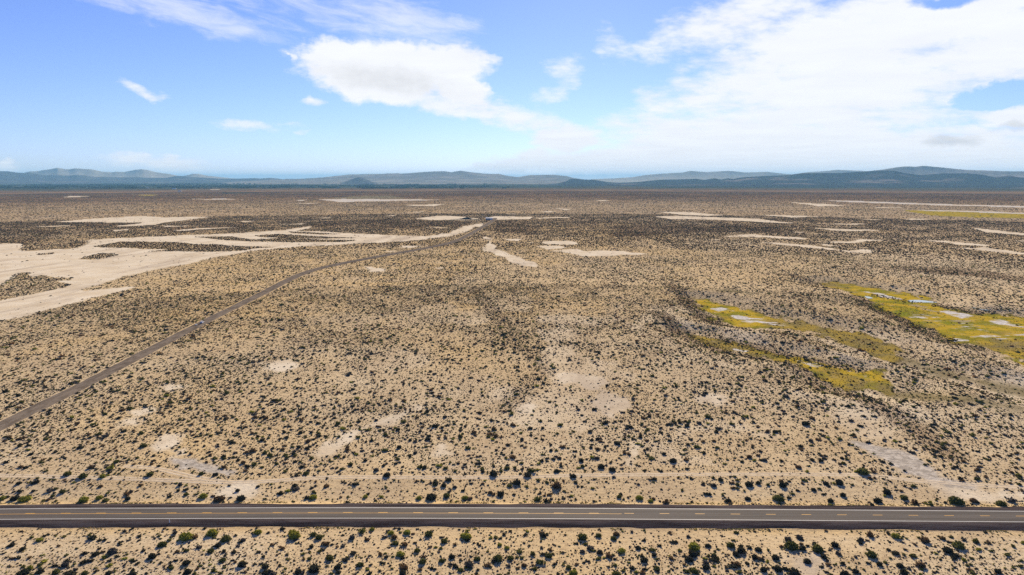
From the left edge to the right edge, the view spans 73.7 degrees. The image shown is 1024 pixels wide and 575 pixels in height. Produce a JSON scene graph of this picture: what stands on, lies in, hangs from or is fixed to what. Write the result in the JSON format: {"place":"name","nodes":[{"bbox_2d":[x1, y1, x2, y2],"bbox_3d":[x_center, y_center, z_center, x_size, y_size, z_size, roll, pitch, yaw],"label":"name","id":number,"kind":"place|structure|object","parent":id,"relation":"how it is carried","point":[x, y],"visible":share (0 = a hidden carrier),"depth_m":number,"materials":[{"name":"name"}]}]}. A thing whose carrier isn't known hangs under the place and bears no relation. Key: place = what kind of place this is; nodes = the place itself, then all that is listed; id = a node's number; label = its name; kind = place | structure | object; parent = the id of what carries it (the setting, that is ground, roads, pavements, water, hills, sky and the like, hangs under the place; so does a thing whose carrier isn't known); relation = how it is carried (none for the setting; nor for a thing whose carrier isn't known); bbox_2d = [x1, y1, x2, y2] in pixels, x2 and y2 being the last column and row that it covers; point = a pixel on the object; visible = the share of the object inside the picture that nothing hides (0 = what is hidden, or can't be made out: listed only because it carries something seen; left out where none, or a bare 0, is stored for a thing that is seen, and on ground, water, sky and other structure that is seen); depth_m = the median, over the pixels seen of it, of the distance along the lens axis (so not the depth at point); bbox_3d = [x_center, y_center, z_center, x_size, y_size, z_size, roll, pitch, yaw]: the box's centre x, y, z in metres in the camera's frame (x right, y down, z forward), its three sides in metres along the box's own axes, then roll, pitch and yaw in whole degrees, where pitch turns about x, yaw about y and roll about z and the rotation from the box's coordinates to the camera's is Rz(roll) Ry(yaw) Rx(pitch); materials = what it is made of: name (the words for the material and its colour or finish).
{"place":"outdoors","nodes":[
{"label":"outdoors","id":0,"kind":"place"},
{"bbox_2d":[25,168,234,178],"bbox_3d":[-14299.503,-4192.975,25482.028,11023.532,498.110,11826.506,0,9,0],"label":"mountain","id":1,"kind":"structure","parent":0,"point":[96,173],"depth_m":24278.89,"materials":[{"name":"stone"}]},
{"bbox_2d":[0,171,306,183],"bbox_3d":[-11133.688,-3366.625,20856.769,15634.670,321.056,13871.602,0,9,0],"label":"mountain","id":2,"kind":"structure","parent":0,"point":[7,177],"depth_m":18838.76,"materials":[{"name":"stone"}]},
{"bbox_2d":[125,467,224,483],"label":"sand track","id":3,"kind":"structure","parent":0,"point":[174,473],"depth_m":268.31,"materials":[{"name":"sand"}]},
{"bbox_2d":[128,465,227,481],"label":"sand track","id":4,"kind":"structure","parent":0,"point":[179,472],"depth_m":269.33,"materials":[{"name":"sand"}]},
{"bbox_2d":[0,218,496,430],"bbox_3d":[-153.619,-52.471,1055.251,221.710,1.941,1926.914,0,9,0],"label":"dirt road","id":5,"kind":"structure","parent":0,"point":[44,404],"depth_m":467.91,"materials":[{"name":"soil"}]},
{"bbox_2d":[340,177,375,183],"bbox_3d":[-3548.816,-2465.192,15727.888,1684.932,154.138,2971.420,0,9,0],"label":"mountain","id":6,"kind":"structure","parent":0,"point":[358,180],"depth_m":15544.93,"materials":[{"name":"stone"}]},
{"bbox_2d":[331,173,400,176],"bbox_3d":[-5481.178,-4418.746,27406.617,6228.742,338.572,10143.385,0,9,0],"label":"mountain","id":7,"kind":"structure","parent":0,"point":[363,174],"depth_m":26914.49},
{"bbox_2d":[225,171,621,183],"bbox_3d":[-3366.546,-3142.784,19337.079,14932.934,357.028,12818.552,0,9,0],"label":"mountain","id":8,"kind":"structure","parent":0,"point":[446,177],"depth_m":18843.05,"materials":[{"name":"stone"}]},
{"bbox_2d":[0,182,1023,574],"bbox_3d":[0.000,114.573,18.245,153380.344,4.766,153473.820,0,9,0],"label":"ground","id":9,"kind":"structure","parent":0,"point":[898,458],"depth_m":364.84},
{"bbox_2d":[9,495,20,500],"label":"shrub","id":10,"kind":"object","parent":9,"relation":"on","point":[14,498],"visible":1,"depth_m":247.30,"materials":[{"name":"green plant"}]},
{"bbox_2d":[15,569,30,574],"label":"shrub","id":11,"kind":"object","parent":9,"relation":"on","point":[24,572],"visible":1,"depth_m":200.16,"materials":[{"name":"green plant"}]},
{"bbox_2d":[17,495,32,502],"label":"shrub","id":12,"kind":"object","parent":9,"relation":"on","point":[26,498],"visible":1,"depth_m":246.62,"materials":[{"name":"green plant"}]},
{"bbox_2d":[35,568,44,573],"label":"shrub","id":13,"kind":"object","parent":9,"relation":"on","point":[40,571],"visible":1,"depth_m":200.96,"materials":[{"name":"green plant"}]},
{"bbox_2d":[51,568,60,574],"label":"shrub","id":14,"kind":"object","parent":9,"relation":"on","point":[56,571],"visible":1,"depth_m":200.54,"materials":[{"name":"green plant"}]},
{"bbox_2d":[60,561,68,566],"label":"shrub","id":15,"kind":"object","parent":9,"relation":"on","point":[65,564],"visible":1,"depth_m":204.28,"materials":[{"name":"green plant"}]},
{"bbox_2d":[64,570,76,574],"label":"shrub","id":16,"kind":"object","parent":9,"relation":"on","point":[71,572],"visible":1,"depth_m":199.30,"materials":[{"name":"green plant"}]},
{"bbox_2d":[78,472,87,478],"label":"shrub","id":17,"kind":"object","parent":9,"relation":"on","point":[82,475],"visible":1,"depth_m":263.81,"materials":[{"name":"green plant"}]},
{"bbox_2d":[78,496,88,502],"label":"shrub","id":18,"kind":"object","parent":9,"relation":"on","point":[83,499],"visible":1,"depth_m":245.75,"materials":[{"name":"green plant"}]},
{"bbox_2d":[107,547,117,554],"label":"shrub","id":19,"kind":"object","parent":9,"relation":"on","point":[111,551],"visible":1,"depth_m":211.33,"materials":[{"name":"green plant"}]},
{"bbox_2d":[148,553,156,558],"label":"shrub","id":20,"kind":"object","parent":9,"relation":"on","point":[152,555],"visible":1,"depth_m":208.70,"materials":[{"name":"green plant"}]},
{"bbox_2d":[156,540,167,547],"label":"shrub","id":21,"kind":"object","parent":9,"relation":"on","point":[162,544],"visible":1,"depth_m":215.70,"materials":[{"name":"green plant"}]},
{"bbox_2d":[176,531,193,540],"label":"shrub","id":22,"kind":"object","parent":9,"relation":"on","point":[185,536],"visible":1,"depth_m":219.84,"materials":[{"name":"green plant"}]},
{"bbox_2d":[181,560,190,565],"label":"shrub","id":23,"kind":"object","parent":9,"relation":"on","point":[185,562],"visible":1,"depth_m":205.12,"materials":[{"name":"green plant"}]},
{"bbox_2d":[182,568,191,574],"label":"shrub","id":24,"kind":"object","parent":9,"relation":"on","point":[188,571],"visible":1,"depth_m":200.13,"materials":[{"name":"green plant"}]},
{"bbox_2d":[198,493,207,498],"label":"shrub","id":25,"kind":"object","parent":9,"relation":"on","point":[202,495],"visible":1,"depth_m":248.97,"materials":[{"name":"green plant"}]},
{"bbox_2d":[205,528,219,536],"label":"shrub","id":26,"kind":"object","parent":9,"relation":"on","point":[211,532],"visible":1,"depth_m":222.72,"materials":[{"name":"green plant"}]},
{"bbox_2d":[213,495,225,502],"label":"shrub","id":27,"kind":"object","parent":9,"relation":"on","point":[218,498],"visible":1,"depth_m":246.50,"materials":[{"name":"green plant"}]},
{"bbox_2d":[220,534,230,542],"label":"shrub","id":28,"kind":"object","parent":9,"relation":"on","point":[226,538],"visible":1,"depth_m":218.96,"materials":[{"name":"green plant"}]},
{"bbox_2d":[8,552,458,557],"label":"wire fence","id":29,"kind":"object","parent":9,"relation":"on","point":[238,552],"visible":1,"depth_m":210.01,"materials":[{"name":"metal"}]},
{"bbox_2d":[0,224,482,319],"bbox_3d":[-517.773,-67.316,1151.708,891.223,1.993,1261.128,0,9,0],"label":"dry lake bed","id":30,"kind":"object","parent":9,"relation":"on","point":[83,273],"visible":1,"depth_m":970.82,"materials":[{"name":"sand"}]},
{"bbox_2d":[236,494,246,500],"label":"shrub","id":31,"kind":"object","parent":9,"relation":"on","point":[241,498],"visible":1,"depth_m":247.02,"materials":[{"name":"green plant"}]},
{"bbox_2d":[237,561,245,567],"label":"shrub","id":32,"kind":"object","parent":9,"relation":"on","point":[241,564],"visible":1,"depth_m":204.16,"materials":[{"name":"green plant"}]},
{"bbox_2d":[0,183,507,188],"bbox_3d":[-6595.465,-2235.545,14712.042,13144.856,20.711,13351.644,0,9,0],"label":"trees","id":33,"kind":"object","parent":9,"relation":"on","point":[123,185],"visible":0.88,"depth_m":10038.98,"materials":[{"name":"green plant"}]},
{"bbox_2d":[253,529,261,534],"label":"shrub","id":34,"kind":"object","parent":9,"relation":"on","point":[257,532],"visible":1,"depth_m":223.69,"materials":[{"name":"green plant"}]},
{"bbox_2d":[288,531,300,539],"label":"shrub","id":35,"kind":"object","parent":9,"relation":"on","point":[294,535],"visible":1,"depth_m":220.68,"materials":[{"name":"green plant"}]},
{"bbox_2d":[294,568,300,574],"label":"shrub","id":36,"kind":"object","parent":9,"relation":"on","point":[298,571],"visible":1,"depth_m":200.64,"materials":[{"name":"green plant"}]},
{"bbox_2d":[307,563,320,573],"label":"shrub","id":37,"kind":"object","parent":9,"relation":"on","point":[313,568],"visible":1,"depth_m":201.48,"materials":[{"name":"green plant"}]},
{"bbox_2d":[315,534,322,539],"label":"shrub","id":38,"kind":"object","parent":9,"relation":"on","point":[318,536],"visible":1,"depth_m":220.34,"materials":[{"name":"green plant"}]},
{"bbox_2d":[325,555,333,560],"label":"shrub","id":39,"kind":"object","parent":9,"relation":"on","point":[330,558],"visible":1,"depth_m":207.88,"materials":[{"name":"green plant"}]},
{"bbox_2d":[395,551,404,556],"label":"shrub","id":40,"kind":"object","parent":9,"relation":"on","point":[399,553],"visible":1,"depth_m":210.24,"materials":[{"name":"green plant"}]},
{"bbox_2d":[418,558,425,563],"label":"shrub","id":41,"kind":"object","parent":9,"relation":"on","point":[422,561],"visible":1,"depth_m":205.94,"materials":[{"name":"green plant"}]},
{"bbox_2d":[424,531,433,536],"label":"shrub","id":42,"kind":"object","parent":9,"relation":"on","point":[428,533],"visible":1,"depth_m":222.30,"materials":[{"name":"green plant"}]},
{"bbox_2d":[425,493,436,500],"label":"shrub","id":43,"kind":"object","parent":9,"relation":"on","point":[431,497],"visible":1,"depth_m":247.73,"materials":[{"name":"green plant"}]},
{"bbox_2d":[4,474,867,478],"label":"wire fence","id":44,"kind":"object","parent":9,"relation":"on","point":[510,477],"visible":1,"depth_m":264.80,"materials":[{"name":"metal"}]},
{"bbox_2d":[460,532,470,539],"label":"shrub","id":45,"kind":"object","parent":9,"relation":"on","point":[466,535],"visible":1,"depth_m":220.94,"materials":[{"name":"green plant"}]},
{"bbox_2d":[464,561,473,567],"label":"shrub","id":46,"kind":"object","parent":9,"relation":"on","point":[469,564],"visible":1,"depth_m":204.24,"materials":[{"name":"green plant"}]},
{"bbox_2d":[489,470,497,476],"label":"shrub","id":47,"kind":"object","parent":9,"relation":"on","point":[493,473],"visible":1,"depth_m":266.42,"materials":[{"name":"green plant"}]},
{"bbox_2d":[493,554,503,561],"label":"shrub","id":48,"kind":"object","parent":9,"relation":"on","point":[497,557],"visible":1,"depth_m":207.39,"materials":[{"name":"green plant"}]},
{"bbox_2d":[0,247,1023,574],"bbox_3d":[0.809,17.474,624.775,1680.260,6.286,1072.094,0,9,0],"label":"desert scrub","id":49,"kind":"object","parent":9,"relation":"on","point":[690,281],"visible":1,"depth_m":451.54,"materials":[{"name":"green plant"}]},
{"bbox_2d":[0,284,1023,574],"bbox_3d":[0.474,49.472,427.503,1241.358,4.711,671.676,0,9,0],"label":"dry tufts","id":50,"kind":"object","parent":9,"relation":"on","point":[448,326],"visible":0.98,"depth_m":362.38,"materials":[{"name":"beige plant"}]},
{"bbox_2d":[0,191,1023,264],"bbox_3d":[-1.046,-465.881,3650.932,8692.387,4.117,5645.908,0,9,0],"label":"distant scrub","id":51,"kind":"object","parent":9,"relation":"on","point":[302,218],"visible":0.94,"depth_m":1766.50,"materials":[{"name":"brown plant"}]},
{"bbox_2d":[0,519,1023,530],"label":"gravel shoulder","id":52,"kind":"object","parent":9,"relation":"on","point":[644,524],"visible":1,"depth_m":229.20},
{"bbox_2d":[0,503,1023,509],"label":"gravel shoulder","id":53,"kind":"object","parent":9,"relation":"on","point":[527,505],"visible":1,"depth_m":241.42},
{"bbox_2d":[0,507,1023,522],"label":"highway","id":54,"kind":"structure","parent":9,"relation":"on","point":[858,515],"depth_m":235.41,"materials":[{"name":"asphalt"}]},
{"bbox_2d":[76,513,586,513],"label":"line","id":55,"kind":"object","parent":54,"relation":"on","point":[160,513],"visible":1,"depth_m":236.07,"materials":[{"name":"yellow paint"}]},
{"bbox_2d":[32,508,934,510],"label":"edge line","id":56,"kind":"object","parent":54,"relation":"on","point":[594,508],"visible":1,"depth_m":239.74,"materials":[{"name":"white paint"}]},
{"bbox_2d":[25,512,953,515],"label":"line","id":57,"kind":"object","parent":54,"relation":"on","point":[457,512],"visible":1,"depth_m":236.77,"materials":[{"name":"yellow paint"}]},
{"bbox_2d":[133,518,998,521],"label":"edge line","id":58,"kind":"object","parent":54,"relation":"on","point":[551,518],"visible":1,"depth_m":232.68,"materials":[{"name":"white paint"}]},
{"bbox_2d":[2,499,1023,532],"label":"roadside grass","id":59,"kind":"structure","parent":9,"relation":"on","point":[569,503],"depth_m":243.75,"materials":[{"name":"beige plant"}]},
{"bbox_2d":[513,479,520,484],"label":"shrub","id":60,"kind":"object","parent":9,"relation":"on","point":[516,482],"visible":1,"depth_m":259.06,"materials":[{"name":"green plant"}]},
{"bbox_2d":[551,480,561,488],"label":"shrub","id":61,"kind":"object","parent":9,"relation":"on","point":[557,485],"visible":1,"depth_m":256.41,"materials":[{"name":"green plant"}]},
{"bbox_2d":[569,569,577,574],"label":"shrub","id":62,"kind":"object","parent":9,"relation":"on","point":[573,572],"visible":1,"depth_m":199.89,"materials":[{"name":"green plant"}]},
{"bbox_2d":[578,532,587,540],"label":"shrub","id":63,"kind":"object","parent":9,"relation":"on","point":[581,536],"visible":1,"depth_m":220.16,"materials":[{"name":"green plant"}]},
{"bbox_2d":[143,195,1023,395],"bbox_3d":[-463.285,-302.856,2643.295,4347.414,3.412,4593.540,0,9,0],"label":"meadow grass","id":64,"kind":"structure","parent":9,"relation":"on","point":[999,324],"depth_m":550.29,"materials":[{"name":"plant"}]},
{"bbox_2d":[617,548,625,553],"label":"shrub","id":65,"kind":"object","parent":9,"relation":"on","point":[621,550],"visible":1,"depth_m":211.78,"materials":[{"name":"green plant"}]},
{"bbox_2d":[684,555,693,561],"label":"shrub","id":66,"kind":"object","parent":9,"relation":"on","point":[688,559],"visible":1,"depth_m":207.08,"materials":[{"name":"green plant"}]},
{"bbox_2d":[688,550,697,556],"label":"shrub","id":67,"kind":"object","parent":9,"relation":"on","point":[691,553],"visible":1,"depth_m":209.63,"materials":[{"name":"green plant"}]},
{"bbox_2d":[688,542,700,550],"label":"shrub","id":68,"kind":"object","parent":9,"relation":"on","point":[693,546],"visible":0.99,"depth_m":213.49,"materials":[{"name":"green plant"}]},
{"bbox_2d":[690,568,699,574],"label":"shrub","id":69,"kind":"object","parent":9,"relation":"on","point":[694,571],"visible":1,"depth_m":200.45,"materials":[{"name":"green plant"}]},
{"bbox_2d":[702,564,710,569],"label":"shrub","id":70,"kind":"object","parent":9,"relation":"on","point":[705,567],"visible":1,"depth_m":202.65,"materials":[{"name":"green plant"}]},
{"bbox_2d":[726,542,734,548],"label":"shrub","id":71,"kind":"object","parent":9,"relation":"on","point":[730,545],"visible":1,"depth_m":215.09,"materials":[{"name":"green plant"}]},
{"bbox_2d":[736,546,746,553],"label":"shrub","id":72,"kind":"object","parent":9,"relation":"on","point":[741,550],"visible":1,"depth_m":211.63,"materials":[{"name":"green plant"}]},
{"bbox_2d":[745,481,753,486],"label":"shrub","id":73,"kind":"object","parent":9,"relation":"on","point":[748,484],"visible":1,"depth_m":257.84,"materials":[{"name":"green plant"}]},
{"bbox_2d":[772,494,784,501],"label":"shrub","id":74,"kind":"object","parent":9,"relation":"on","point":[777,497],"visible":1,"depth_m":246.60,"materials":[{"name":"green plant"}]},
{"bbox_2d":[774,565,782,571],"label":"shrub","id":75,"kind":"object","parent":9,"relation":"on","point":[777,568],"visible":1,"depth_m":201.63,"materials":[{"name":"green plant"}]},
{"bbox_2d":[783,540,799,550],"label":"shrub","id":76,"kind":"object","parent":9,"relation":"on","point":[791,546],"visible":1,"depth_m":214.07,"materials":[{"name":"green plant"}]},
{"bbox_2d":[788,567,799,574],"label":"shrub","id":77,"kind":"object","parent":9,"relation":"on","point":[793,571],"visible":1,"depth_m":199.70,"materials":[{"name":"green plant"}]},
{"bbox_2d":[803,558,812,563],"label":"shrub","id":78,"kind":"object","parent":9,"relation":"on","point":[807,560],"visible":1,"depth_m":205.84,"materials":[{"name":"green plant"}]},
{"bbox_2d":[810,543,823,552],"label":"shrub","id":79,"kind":"object","parent":9,"relation":"on","point":[817,547],"visible":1,"depth_m":212.40,"materials":[{"name":"green plant"}]},
{"bbox_2d":[830,541,839,547],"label":"shrub","id":80,"kind":"object","parent":9,"relation":"on","point":[835,544],"visible":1,"depth_m":215.43,"materials":[{"name":"green plant"}]},
{"bbox_2d":[835,479,843,484],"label":"shrub","id":81,"kind":"object","parent":9,"relation":"on","point":[839,482],"visible":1,"depth_m":259.06,"materials":[{"name":"green plant"}]},
{"bbox_2d":[839,570,849,574],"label":"shrub","id":82,"kind":"object","parent":9,"relation":"on","point":[842,572],"visible":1,"depth_m":199.29,"materials":[{"name":"green plant"}]},
{"bbox_2d":[856,467,870,474],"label":"shrub","id":83,"kind":"object","parent":9,"relation":"on","point":[863,471],"visible":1,"depth_m":268.38,"materials":[{"name":"green plant"}]},
{"bbox_2d":[866,531,874,537],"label":"shrub","id":84,"kind":"object","parent":9,"relation":"on","point":[869,534],"visible":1,"depth_m":222.03,"materials":[{"name":"green plant"}]},
{"bbox_2d":[865,550,876,558],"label":"shrub","id":85,"kind":"object","parent":9,"relation":"on","point":[871,554],"visible":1,"depth_m":209.12,"materials":[{"name":"green plant"}]},
{"bbox_2d":[872,497,882,502],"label":"shrub","id":86,"kind":"object","parent":9,"relation":"on","point":[877,500],"visible":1,"depth_m":245.51,"materials":[{"name":"green plant"}]},
{"bbox_2d":[882,488,891,494],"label":"shrub","id":87,"kind":"object","parent":9,"relation":"on","point":[886,491],"visible":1,"depth_m":251.73,"materials":[{"name":"green plant"}]},
{"bbox_2d":[890,532,900,538],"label":"shrub","id":88,"kind":"object","parent":9,"relation":"on","point":[895,535],"visible":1,"depth_m":221.19,"materials":[{"name":"green plant"}]},
{"bbox_2d":[895,563,904,567],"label":"shrub","id":89,"kind":"object","parent":9,"relation":"on","point":[900,565],"visible":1,"depth_m":203.64,"materials":[{"name":"green plant"}]},
{"bbox_2d":[898,568,907,574],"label":"shrub","id":90,"kind":"object","parent":9,"relation":"on","point":[903,571],"visible":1,"depth_m":200.17,"materials":[{"name":"green plant"}]},
{"bbox_2d":[899,495,908,499],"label":"shrub","id":91,"kind":"object","parent":9,"relation":"on","point":[903,497],"visible":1,"depth_m":247.86,"materials":[{"name":"green plant"}]},
{"bbox_2d":[915,560,925,568],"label":"shrub","id":92,"kind":"object","parent":9,"relation":"on","point":[919,564],"visible":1,"depth_m":203.67,"materials":[{"name":"green plant"}]},
{"bbox_2d":[920,536,930,542],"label":"shrub","id":93,"kind":"object","parent":9,"relation":"on","point":[925,539],"visible":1,"depth_m":218.30,"materials":[{"name":"green plant"}]},
{"bbox_2d":[942,546,954,553],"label":"shrub","id":94,"kind":"object","parent":9,"relation":"on","point":[947,550],"visible":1,"depth_m":212.32,"materials":[{"name":"green plant"}]},
{"bbox_2d":[947,496,965,504],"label":"shrub","id":95,"kind":"object","parent":9,"relation":"on","point":[954,500],"visible":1,"depth_m":244.41,"materials":[{"name":"green plant"}]},
{"bbox_2d":[951,541,965,549],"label":"shrub","id":96,"kind":"object","parent":9,"relation":"on","point":[958,545],"visible":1,"depth_m":214.82,"materials":[{"name":"green plant"}]},
{"bbox_2d":[969,498,977,502],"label":"shrub","id":97,"kind":"object","parent":9,"relation":"on","point":[973,500],"visible":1,"depth_m":245.67,"materials":[{"name":"green plant"}]},
{"bbox_2d":[993,568,1002,573],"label":"shrub","id":98,"kind":"object","parent":9,"relation":"on","point":[997,571],"visible":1,"depth_m":201.02,"materials":[{"name":"green plant"}]},
{"bbox_2d":[993,500,1007,506],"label":"shrub","id":99,"kind":"object","parent":9,"relation":"on","point":[1000,503],"visible":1,"depth_m":243.00,"materials":[{"name":"green plant"}]},
{"bbox_2d":[0,475,1023,488],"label":"sand track","id":100,"kind":"structure","parent":0,"point":[496,478],"depth_m":264.18,"materials":[{"name":"sand"}]},
{"bbox_2d":[0,473,1023,486],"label":"sand track","id":101,"kind":"structure","parent":0,"point":[512,476],"depth_m":265.94,"materials":[{"name":"sand"}]},
{"bbox_2d":[0,0,1023,179],"label":"sky","id":102,"kind":"structure","parent":0,"point":[237,89],"materials":[{"name":"blue"}]},
{"bbox_2d":[591,171,790,181],"bbox_3d":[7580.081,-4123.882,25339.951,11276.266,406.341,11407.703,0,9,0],"label":"mountain","id":103,"kind":"structure","parent":0,"point":[705,175],"depth_m":24544.90,"materials":[{"name":"stone"}]},
{"bbox_2d":[548,171,1023,187],"bbox_3d":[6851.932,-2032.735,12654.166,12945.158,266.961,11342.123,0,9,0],"label":"mountain","id":104,"kind":"structure","parent":0,"point":[896,179],"depth_m":11724.42,"materials":[{"name":"stone"}]},
{"bbox_2d":[805,170,861,172],"bbox_3d":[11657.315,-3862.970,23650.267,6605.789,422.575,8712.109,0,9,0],"label":"mountain","id":105,"kind":"structure","parent":0,"point":[838,171],"depth_m":23508.76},
{"bbox_2d":[909,300,935,302],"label":"pond","id":106,"kind":"structure","parent":0,"point":[921,301],"depth_m":666.52,"materials":[{"name":"white liquid"}]},
{"bbox_2d":[862,166,1023,177],"bbox_3d":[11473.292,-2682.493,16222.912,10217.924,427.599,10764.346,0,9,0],"label":"mountain","id":107,"kind":"structure","parent":0,"point":[922,170],"depth_m":15985.65,"materials":[{"name":"stone"}]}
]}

